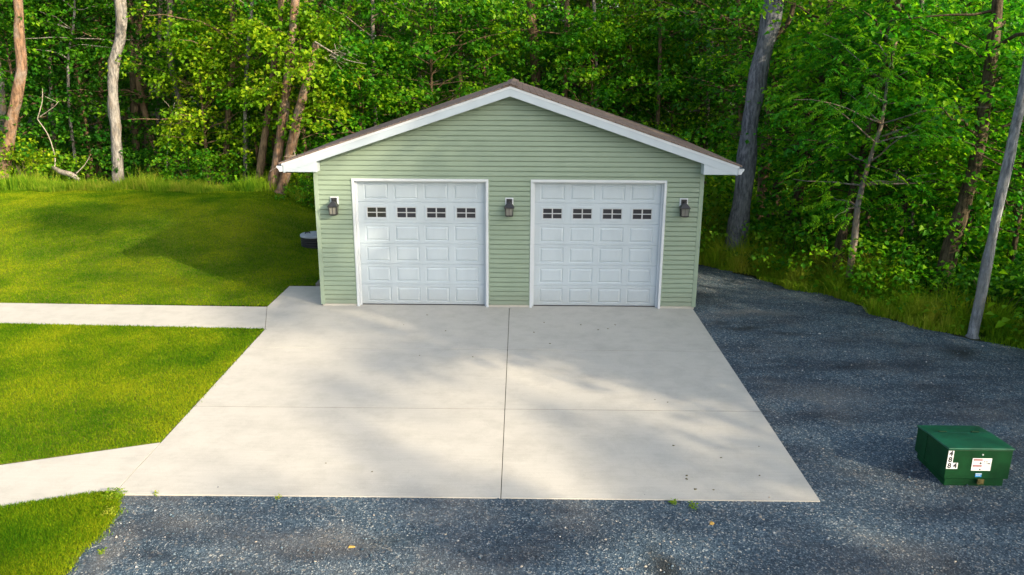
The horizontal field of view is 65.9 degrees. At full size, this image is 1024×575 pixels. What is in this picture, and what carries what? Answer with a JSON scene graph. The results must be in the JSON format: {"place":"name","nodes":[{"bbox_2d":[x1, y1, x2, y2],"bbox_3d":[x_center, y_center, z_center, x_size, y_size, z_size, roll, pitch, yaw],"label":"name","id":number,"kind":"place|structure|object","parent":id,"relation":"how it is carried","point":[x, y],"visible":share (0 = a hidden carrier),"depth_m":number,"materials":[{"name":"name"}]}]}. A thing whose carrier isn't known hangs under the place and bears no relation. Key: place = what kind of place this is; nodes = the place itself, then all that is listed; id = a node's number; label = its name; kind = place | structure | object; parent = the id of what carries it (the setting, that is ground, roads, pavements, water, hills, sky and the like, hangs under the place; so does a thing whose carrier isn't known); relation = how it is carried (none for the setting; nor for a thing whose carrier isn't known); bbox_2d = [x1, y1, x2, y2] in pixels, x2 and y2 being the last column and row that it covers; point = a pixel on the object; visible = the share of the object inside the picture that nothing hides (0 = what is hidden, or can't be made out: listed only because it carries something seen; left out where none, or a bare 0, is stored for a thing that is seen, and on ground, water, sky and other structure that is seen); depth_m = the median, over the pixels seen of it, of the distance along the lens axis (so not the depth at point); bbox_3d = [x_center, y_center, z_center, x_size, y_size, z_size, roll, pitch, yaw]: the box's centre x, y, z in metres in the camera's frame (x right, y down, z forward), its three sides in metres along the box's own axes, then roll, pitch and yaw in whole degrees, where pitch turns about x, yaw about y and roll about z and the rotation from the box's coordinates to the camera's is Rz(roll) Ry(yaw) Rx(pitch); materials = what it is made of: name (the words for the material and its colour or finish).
{"place":"outdoors","nodes":[
{"label":"outdoors","id":0,"kind":"place"},
{"bbox_2d":[0,492,119,574],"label":"lawn corner","id":1,"kind":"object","parent":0,"point":[77,558],"visible":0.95,"depth_m":8.83,"materials":[{"name":"plant"}]},
{"bbox_2d":[0,443,159,507],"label":"path","id":2,"kind":"structure","parent":0,"point":[56,477],"depth_m":10.17,"materials":[{"name":"concrete"}]},
{"bbox_2d":[0,324,260,464],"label":"lawn strip","id":3,"kind":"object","parent":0,"point":[84,430],"visible":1,"depth_m":12.43,"materials":[{"name":"plant"}]},
{"bbox_2d":[0,303,266,329],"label":"path","id":4,"kind":"structure","parent":0,"point":[247,317],"depth_m":16.24,"materials":[{"name":"concrete"}]},
{"bbox_2d":[0,161,314,204],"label":"tall grass","id":5,"kind":"structure","parent":0,"point":[23,181],"depth_m":27.17,"materials":[{"name":"green plant"}]},
{"bbox_2d":[0,189,319,574],"bbox_3d":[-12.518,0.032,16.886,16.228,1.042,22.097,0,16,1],"label":"lawn grass","id":6,"kind":"structure","parent":0,"point":[104,336],"depth_m":15.24,"materials":[{"name":"green plant"}]},
{"bbox_2d":[115,286,819,501],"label":"driveway","id":7,"kind":"structure","parent":0,"point":[309,394],"depth_m":11.89,"materials":[{"name":"concrete"}]},
{"bbox_2d":[1,78,1023,491],"bbox_3d":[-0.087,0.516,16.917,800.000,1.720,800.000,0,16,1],"label":"ground","id":8,"kind":"structure","parent":0,"point":[335,136],"depth_m":31.51,"materials":[{"name":"soil"}]},
{"bbox_2d":[0,0,26,178],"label":"tree","id":9,"kind":"object","parent":8,"relation":"on","point":[17,92],"visible":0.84,"depth_m":27.61,"materials":[{"name":"orange plant"}]},
{"bbox_2d":[0,130,73,179],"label":"bush","id":10,"kind":"object","parent":8,"relation":"on","point":[12,157],"visible":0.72,"depth_m":28.55,"materials":[{"name":"green plant"}]},
{"bbox_2d":[6,0,111,180],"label":"tree","id":11,"kind":"object","parent":8,"relation":"on","point":[50,58],"visible":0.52,"depth_m":29.68,"materials":[{"name":"green plant"}]},
{"bbox_2d":[12,131,110,182],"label":"bush","id":12,"kind":"object","parent":8,"relation":"on","point":[75,166],"visible":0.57,"depth_m":29.32,"materials":[{"name":"green plant"}]},
{"bbox_2d":[0,0,124,175],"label":"understory tree","id":13,"kind":"object","parent":8,"relation":"on","point":[30,81],"visible":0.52,"depth_m":29.77,"materials":[{"name":"green plant"}]},
{"bbox_2d":[0,0,163,181],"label":"sapling","id":14,"kind":"object","parent":8,"relation":"on","point":[30,58],"visible":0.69,"depth_m":29.33,"materials":[{"name":"green plant"}]},
{"bbox_2d":[0,0,166,177],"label":"forest tree","id":15,"kind":"object","parent":8,"relation":"on","point":[78,109],"visible":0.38,"depth_m":30.60,"materials":[{"name":"green plant"}]},
{"bbox_2d":[1,0,192,178],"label":"understory tree","id":16,"kind":"object","parent":8,"relation":"on","point":[88,136],"visible":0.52,"depth_m":30.48,"materials":[{"name":"green plant"}]},
{"bbox_2d":[63,0,162,178],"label":"tree","id":17,"kind":"object","parent":8,"relation":"on","point":[99,95],"visible":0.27,"depth_m":32.14,"materials":[{"name":"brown plant"}]},
{"bbox_2d":[107,0,127,182],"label":"tree","id":18,"kind":"object","parent":8,"relation":"on","point":[120,6],"visible":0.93,"depth_m":27.55,"materials":[{"name":"beige plant"}]},
{"bbox_2d":[41,0,223,175],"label":"forest tree","id":19,"kind":"object","parent":8,"relation":"on","point":[139,92],"visible":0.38,"depth_m":31.20,"materials":[{"name":"green plant"}]},
{"bbox_2d":[53,0,224,161],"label":"forest tree","id":20,"kind":"object","parent":8,"relation":"on","point":[141,60],"visible":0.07,"depth_m":37.96,"materials":[{"name":"green plant"}]},
{"bbox_2d":[95,127,185,179],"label":"bush","id":21,"kind":"object","parent":8,"relation":"on","point":[137,161],"visible":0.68,"depth_m":29.48,"materials":[{"name":"green plant"}]},
{"bbox_2d":[127,0,156,176],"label":"tree","id":22,"kind":"object","parent":8,"relation":"on","point":[133,107],"visible":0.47,"depth_m":31.74,"materials":[{"name":"brown plant"}]},
{"bbox_2d":[88,0,247,118],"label":"forest tree","id":23,"kind":"object","parent":8,"relation":"on","point":[166,105],"visible":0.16,"depth_m":35.29,"materials":[{"name":"green plant"}]},
{"bbox_2d":[122,113,235,175],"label":"bush","id":24,"kind":"object","parent":8,"relation":"on","point":[140,131],"visible":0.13,"depth_m":32.17,"materials":[{"name":"green plant"}]},
{"bbox_2d":[93,10,273,177],"bbox_3d":[-11.735,-6.903,28.990,6.313,6.256,5.382,0,16,1],"label":"understory tree","id":25,"kind":"object","parent":8,"relation":"on","point":[191,123],"visible":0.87,"depth_m":28.09,"materials":[{"name":"green plant"}]},
{"bbox_2d":[149,139,227,181],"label":"bush","id":26,"kind":"object","parent":8,"relation":"on","point":[183,166],"visible":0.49,"depth_m":28.45,"materials":[{"name":"green plant"}]},
{"bbox_2d":[144,129,252,186],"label":"bush","id":27,"kind":"object","parent":8,"relation":"on","point":[200,175],"visible":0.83,"depth_m":28.19,"materials":[{"name":"green plant"}]},
{"bbox_2d":[123,0,325,184],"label":"tree","id":28,"kind":"object","parent":8,"relation":"on","point":[228,112],"visible":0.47,"depth_m":27.81,"materials":[{"name":"green plant"}]},
{"bbox_2d":[157,0,320,160],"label":"understory tree","id":29,"kind":"object","parent":8,"relation":"on","point":[233,101],"visible":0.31,"depth_m":28.88,"materials":[{"name":"green plant"}]},
{"bbox_2d":[209,0,298,180],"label":"tree","id":30,"kind":"object","parent":8,"relation":"on","point":[250,7],"visible":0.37,"depth_m":28.12,"materials":[{"name":"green plant"}]},
{"bbox_2d":[163,0,347,152],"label":"forest tree","id":31,"kind":"object","parent":8,"relation":"on","point":[273,135],"visible":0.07,"depth_m":31.62,"materials":[{"name":"green plant"}]},
{"bbox_2d":[241,0,284,180],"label":"tree","id":32,"kind":"object","parent":8,"relation":"on","point":[262,153],"visible":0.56,"depth_m":27.67,"materials":[{"name":"brown plant"}]},
{"bbox_2d":[268,0,299,190],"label":"tree","id":33,"kind":"object","parent":8,"relation":"on","point":[277,158],"visible":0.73,"depth_m":26.82,"materials":[{"name":"orange plant"}]},
{"bbox_2d":[275,172,314,207],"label":"bush","id":34,"kind":"object","parent":8,"relation":"on","point":[307,181],"visible":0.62,"depth_m":26.51,"materials":[{"name":"green plant"}]},
{"bbox_2d":[217,0,382,176],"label":"tree","id":35,"kind":"object","parent":8,"relation":"on","point":[320,4],"visible":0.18,"depth_m":29.12,"materials":[{"name":"green plant"}]},
{"bbox_2d":[213,0,394,187],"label":"understory tree","id":36,"kind":"object","parent":8,"relation":"on","point":[313,29],"visible":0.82,"depth_m":26.16,"materials":[{"name":"green plant"}]},
{"bbox_2d":[271,41,364,194],"bbox_3d":[-6.508,-5.601,26.402,3.555,5.354,1.220,0,16,1],"label":"dead tree","id":37,"kind":"object","parent":8,"relation":"on","point":[291,146],"visible":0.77,"depth_m":26.58,"materials":[{"name":"brown plant"}]},
{"bbox_2d":[269,27,434,182],"bbox_3d":[-5.566,-5.997,28.257,7.222,6.266,6.384,0,16,1],"label":"understory tree","id":38,"kind":"object","parent":8,"relation":"on","point":[369,92],"visible":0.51,"depth_m":27.21,"materials":[{"name":"green plant"}]},
{"bbox_2d":[298,0,420,125],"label":"tree","id":39,"kind":"object","parent":8,"relation":"on","point":[372,4],"visible":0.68,"depth_m":27.74,"materials":[{"name":"green plant"}]},
{"bbox_2d":[278,2,457,133],"bbox_3d":[-5.633,-9.989,32.708,7.279,11.662,6.657,-1,16,-6],"label":"forest tree","id":40,"kind":"object","parent":8,"relation":"on","point":[377,31],"visible":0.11,"depth_m":32.23,"materials":[{"name":"green plant"}]},
{"bbox_2d":[325,0,526,112],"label":"forest tree","id":41,"kind":"object","parent":8,"relation":"on","point":[425,65],"visible":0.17,"depth_m":30.41,"materials":[{"name":"green plant"}]},
{"bbox_2d":[319,0,573,129],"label":"understory tree","id":42,"kind":"object","parent":8,"relation":"on","point":[449,6],"visible":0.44,"depth_m":28.03,"materials":[{"name":"green plant"}]},
{"bbox_2d":[392,0,562,107],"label":"understory tree","id":43,"kind":"object","parent":8,"relation":"on","point":[510,59],"visible":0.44,"depth_m":30.25,"materials":[{"name":"green plant"}]},
{"bbox_2d":[462,0,547,88],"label":"tree","id":44,"kind":"object","parent":8,"relation":"on","point":[530,5],"visible":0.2,"depth_m":32.01,"materials":[{"name":"green plant"}]},
{"bbox_2d":[276,78,744,308],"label":"garage","id":45,"kind":"structure","parent":8,"relation":"on","point":[596,220],"depth_m":16.40,"materials":[{"name":"green plastic"}]},
{"bbox_2d":[357,182,484,304],"bbox_3d":[-1.891,-0.919,16.667,2.673,2.669,0.062,0,16,1],"label":"garage door","id":46,"kind":"structure","parent":45,"relation":"in","point":[422,243],"depth_m":16.64,"materials":[{"name":"paint"}]},
{"bbox_2d":[533,183,661,306],"bbox_3d":[1.769,-0.890,16.633,2.646,2.669,0.062,0,16,1],"label":"garage door","id":47,"kind":"structure","parent":45,"relation":"in","point":[595,244],"depth_m":16.61,"materials":[{"name":"paint"}]},
{"bbox_2d":[11,138,1023,341],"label":"undergrowth","id":48,"kind":"object","parent":8,"relation":"on","point":[873,293],"visible":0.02,"depth_m":20.04,"materials":[{"name":"green plant"}]},
{"bbox_2d":[444,0,603,96],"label":"forest tree","id":49,"kind":"object","parent":8,"relation":"on","point":[543,23],"visible":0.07,"depth_m":35.46,"materials":[{"name":"green plant"}]},
{"bbox_2d":[505,0,590,96],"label":"tree","id":50,"kind":"object","parent":8,"relation":"on","point":[543,31],"visible":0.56,"depth_m":30.42,"materials":[{"name":"green plant"}]},
{"bbox_2d":[471,0,669,118],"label":"forest tree","id":51,"kind":"object","parent":8,"relation":"on","point":[550,38],"visible":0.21,"depth_m":32.26,"materials":[{"name":"green plant"}]},
{"bbox_2d":[487,5,688,139],"bbox_3d":[2.883,-6.881,29.922,8.109,7.192,7.677,0,16,1],"label":"understory tree","id":52,"kind":"object","parent":8,"relation":"on","point":[578,53],"visible":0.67,"depth_m":28.90,"materials":[{"name":"green plant"}]},
{"bbox_2d":[559,0,618,107],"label":"tree","id":53,"kind":"object","parent":8,"relation":"on","point":[584,30],"visible":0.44,"depth_m":29.49,"materials":[{"name":"green plant"}]},
{"bbox_2d":[515,0,673,125],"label":"forest tree","id":54,"kind":"object","parent":8,"relation":"on","point":[577,2],"visible":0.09,"depth_m":34.06,"materials":[{"name":"green plant"}]},
{"bbox_2d":[562,0,682,117],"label":"tree","id":55,"kind":"object","parent":8,"relation":"on","point":[628,47],"visible":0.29,"depth_m":31.30,"materials":[{"name":"green plant"}]},
{"bbox_2d":[539,0,746,120],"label":"understory tree","id":56,"kind":"object","parent":8,"relation":"on","point":[625,22],"visible":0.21,"depth_m":31.72,"materials":[{"name":"green plant"}]},
{"bbox_2d":[622,0,727,128],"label":"tree","id":57,"kind":"object","parent":8,"relation":"on","point":[659,65],"visible":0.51,"depth_m":29.15,"materials":[{"name":"green plant"}]},
{"bbox_2d":[594,31,759,179],"bbox_3d":[6.535,-6.606,30.702,6.128,6.410,6.068,15,21,42],"label":"understory tree","id":58,"kind":"object","parent":8,"relation":"on","point":[679,118],"visible":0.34,"depth_m":30.09,"materials":[{"name":"green plant"}]},
{"bbox_2d":[573,0,786,184],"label":"forest tree","id":59,"kind":"object","parent":8,"relation":"on","point":[686,30],"visible":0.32,"depth_m":29.21,"materials":[{"name":"green plant"}]},
{"bbox_2d":[631,0,760,143],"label":"forest tree","id":60,"kind":"object","parent":8,"relation":"on","point":[704,50],"visible":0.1,"depth_m":32.25,"materials":[{"name":"green plant"}]},
{"bbox_2d":[664,0,728,183],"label":"tree","id":61,"kind":"object","parent":8,"relation":"on","point":[698,37],"visible":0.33,"depth_m":29.26,"materials":[{"name":"green plant"}]},
{"bbox_2d":[683,0,759,135],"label":"tree","id":62,"kind":"object","parent":8,"relation":"on","point":[740,115],"visible":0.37,"depth_m":27.30,"materials":[{"name":"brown plant"}]},
{"bbox_2d":[652,0,795,249],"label":"tree","id":63,"kind":"object","parent":8,"relation":"on","point":[746,159],"visible":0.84,"depth_m":20.19,"materials":[{"name":"grey plant"}]},
{"bbox_2d":[701,175,761,232],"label":"bush","id":64,"kind":"object","parent":8,"relation":"on","point":[708,189],"visible":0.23,"depth_m":22.78,"materials":[{"name":"green plant"}]},
{"bbox_2d":[617,0,879,144],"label":"forest tree","id":65,"kind":"object","parent":8,"relation":"on","point":[710,77],"visible":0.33,"depth_m":27.17,"materials":[{"name":"green plant"}]},
{"bbox_2d":[704,125,792,212],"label":"bush","id":66,"kind":"object","parent":8,"relation":"on","point":[718,177],"visible":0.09,"depth_m":28.09,"materials":[{"name":"green plant"}]},
{"bbox_2d":[701,191,800,247],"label":"bush","id":67,"kind":"object","parent":8,"relation":"on","point":[725,234],"visible":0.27,"depth_m":21.68,"materials":[{"name":"green plant"}]},
{"bbox_2d":[700,196,810,264],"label":"bush","id":68,"kind":"object","parent":8,"relation":"on","point":[751,227],"visible":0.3,"depth_m":20.28,"materials":[{"name":"green plant"}]},
{"bbox_2d":[700,196,839,274],"bbox_3d":[6.790,-1.177,20.194,3.122,2.185,3.315,-8,18,-28],"label":"bush","id":69,"kind":"object","parent":8,"relation":"on","point":[787,238],"visible":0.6,"depth_m":19.77,"materials":[{"name":"green plant"}]},
{"bbox_2d":[674,0,898,220],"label":"forest tree","id":70,"kind":"object","parent":8,"relation":"on","point":[717,48],"visible":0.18,"depth_m":23.27,"materials":[{"name":"green plant"}]},
{"bbox_2d":[718,157,866,274],"bbox_3d":[7.406,-1.918,21.028,3.777,3.063,5.052,7,17,22],"label":"bush","id":71,"kind":"object","parent":8,"relation":"on","point":[761,211],"visible":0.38,"depth_m":20.94,"materials":[{"name":"green plant"}]},
{"bbox_2d":[756,0,857,222],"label":"tree","id":72,"kind":"object","parent":8,"relation":"on","point":[763,178],"visible":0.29,"depth_m":23.92,"materials":[{"name":"brown plant"}]},
{"bbox_2d":[757,0,882,230],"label":"tree","id":73,"kind":"object","parent":8,"relation":"on","point":[807,21],"visible":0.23,"depth_m":21.31,"materials":[{"name":"green plant"}]},
{"bbox_2d":[703,0,938,227],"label":"understory tree","id":74,"kind":"object","parent":8,"relation":"on","point":[781,55],"visible":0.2,"depth_m":21.78,"materials":[{"name":"green plant"}]},
{"bbox_2d":[751,166,906,259],"bbox_3d":[8.905,-1.868,21.388,3.624,3.032,5.069,-9,18,-29],"label":"bush","id":75,"kind":"object","parent":8,"relation":"on","point":[862,220],"visible":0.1,"depth_m":21.08,"materials":[{"name":"green plant"}]},
{"bbox_2d":[679,0,986,248],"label":"understory tree","id":76,"kind":"object","parent":8,"relation":"on","point":[835,88],"visible":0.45,"depth_m":19.86,"materials":[{"name":"green plant"}]},
{"bbox_2d":[715,0,968,238],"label":"tree","id":77,"kind":"object","parent":8,"relation":"on","point":[741,9],"visible":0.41,"depth_m":19.79,"materials":[{"name":"green plant"}]},
{"bbox_2d":[756,148,929,259],"bbox_3d":[9.549,-2.165,21.822,5.624,3.364,4.020,-15,21,-43],"label":"bush","id":78,"kind":"object","parent":8,"relation":"on","point":[795,203],"visible":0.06,"depth_m":21.21,"materials":[{"name":"green plant"}]},
{"bbox_2d":[716,0,1022,256],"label":"understory tree","id":79,"kind":"object","parent":8,"relation":"on","point":[872,198],"visible":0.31,"depth_m":18.49,"materials":[{"name":"green plant"}]},
{"bbox_2d":[764,17,991,281],"bbox_3d":[7.646,-2.735,17.338,4.199,6.110,4.310,-8,18,-27],"label":"tree","id":80,"kind":"object","parent":8,"relation":"on","point":[857,204],"visible":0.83,"depth_m":16.92,"materials":[{"name":"green plant"}]},
{"bbox_2d":[787,203,972,308],"bbox_3d":[8.527,-0.633,17.749,2.796,2.267,3.740,-10,19,-33],"label":"bush","id":81,"kind":"object","parent":8,"relation":"on","point":[873,224],"visible":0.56,"depth_m":17.77,"materials":[{"name":"green plant"}]},
{"bbox_2d":[844,0,935,283],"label":"tree","id":82,"kind":"object","parent":8,"relation":"on","point":[852,3],"visible":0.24,"depth_m":18.26,"materials":[{"name":"plant"}]},
{"bbox_2d":[830,224,960,318],"bbox_3d":[8.476,-0.470,17.671,2.490,2.084,3.484,11,19,33],"label":"bush","id":83,"kind":"object","parent":8,"relation":"on","point":[921,266],"visible":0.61,"depth_m":17.16,"materials":[{"name":"green plant"}]},
{"bbox_2d":[770,0,1023,264],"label":"understory tree","id":84,"kind":"object","parent":8,"relation":"on","point":[862,140],"visible":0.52,"depth_m":17.52,"materials":[{"name":"green plant"}]},
{"bbox_2d":[775,0,1023,270],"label":"tree","id":85,"kind":"object","parent":8,"relation":"on","point":[841,236],"visible":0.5,"depth_m":17.95,"materials":[{"name":"green plant"}]},
{"bbox_2d":[790,0,1023,258],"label":"understory tree","id":86,"kind":"object","parent":8,"relation":"on","point":[978,8],"visible":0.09,"depth_m":18.44,"materials":[{"name":"green plant"}]},
{"bbox_2d":[825,0,1023,273],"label":"understory tree","id":87,"kind":"object","parent":8,"relation":"on","point":[1014,78],"visible":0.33,"depth_m":17.33,"materials":[{"name":"green plant"}]},
{"bbox_2d":[858,197,1009,280],"bbox_3d":[10.438,-0.977,19.124,4.919,2.942,3.516,5,16,16],"label":"bush","id":88,"kind":"object","parent":8,"relation":"on","point":[923,242],"visible":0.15,"depth_m":18.59,"materials":[{"name":"green plant"}]},
{"bbox_2d":[846,8,1023,287],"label":"understory tree","id":89,"kind":"object","parent":8,"relation":"on","point":[1016,196],"visible":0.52,"depth_m":16.65,"materials":[{"name":"green plant"}]},
{"bbox_2d":[847,0,1023,298],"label":"tree","id":90,"kind":"object","parent":8,"relation":"on","point":[996,24],"visible":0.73,"depth_m":16.32,"materials":[{"name":"green plant"}]},
{"bbox_2d":[874,248,1004,312],"bbox_3d":[9.066,-0.016,16.941,2.617,1.725,2.465,4,16,11],"label":"bush","id":91,"kind":"object","parent":8,"relation":"on","point":[940,285],"visible":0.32,"depth_m":16.86,"materials":[{"name":"green plant"}]},
{"bbox_2d":[857,0,1023,239],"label":"understory tree","id":92,"kind":"object","parent":8,"relation":"on","point":[989,141],"visible":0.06,"depth_m":19.36,"materials":[{"name":"green plant"}]},
{"bbox_2d":[876,186,1023,321],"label":"bush","id":93,"kind":"object","parent":8,"relation":"on","point":[999,243],"visible":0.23,"depth_m":17.18,"materials":[{"name":"green plant"}]},
{"bbox_2d":[886,217,1023,305],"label":"bush","id":94,"kind":"object","parent":8,"relation":"on","point":[971,259],"visible":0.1,"depth_m":17.74,"materials":[{"name":"green plant"}]},
{"bbox_2d":[903,213,1023,307],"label":"bush","id":95,"kind":"object","parent":8,"relation":"on","point":[1004,224],"visible":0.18,"depth_m":17.62,"materials":[{"name":"green plant"}]},
{"bbox_2d":[933,256,1023,329],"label":"bush","id":96,"kind":"object","parent":8,"relation":"on","point":[969,277],"visible":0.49,"depth_m":15.91,"materials":[{"name":"green plant"}]},
{"bbox_2d":[965,57,1023,338],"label":"tree","id":97,"kind":"object","parent":8,"relation":"on","point":[985,271],"visible":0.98,"depth_m":14.62,"materials":[{"name":"grey plant"}]},
{"bbox_2d":[988,246,1023,327],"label":"bush","id":98,"kind":"object","parent":8,"relation":"on","point":[1001,323],"visible":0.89,"depth_m":14.50,"materials":[{"name":"green plant"}]},
{"bbox_2d":[66,264,1023,574],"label":"gravel lot","id":99,"kind":"structure","parent":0,"point":[820,554],"depth_m":9.41,"materials":[{"name":"grey gravel"}]},
{"bbox_2d":[915,425,1014,485],"bbox_3d":[5.859,2.192,10.305,0.826,0.606,0.823,0,16,1],"label":"transformer box","id":100,"kind":"object","parent":99,"relation":"on","point":[963,455],"visible":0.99,"depth_m":10.00,"materials":[{"name":"green metal"}]},
{"bbox_2d":[925,435,1012,478],"bbox_3d":[5.858,2.156,10.160,0.810,0.404,0.502,0,16,1],"label":"door","id":101,"kind":"structure","parent":100,"relation":"in","point":[936,455],"depth_m":9.94,"materials":[{"name":"green metal"}]},
{"bbox_2d":[698,196,1023,349],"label":"verge grass","id":102,"kind":"structure","parent":0,"point":[713,257],"depth_m":17.58,"materials":[{"name":"green plant"}]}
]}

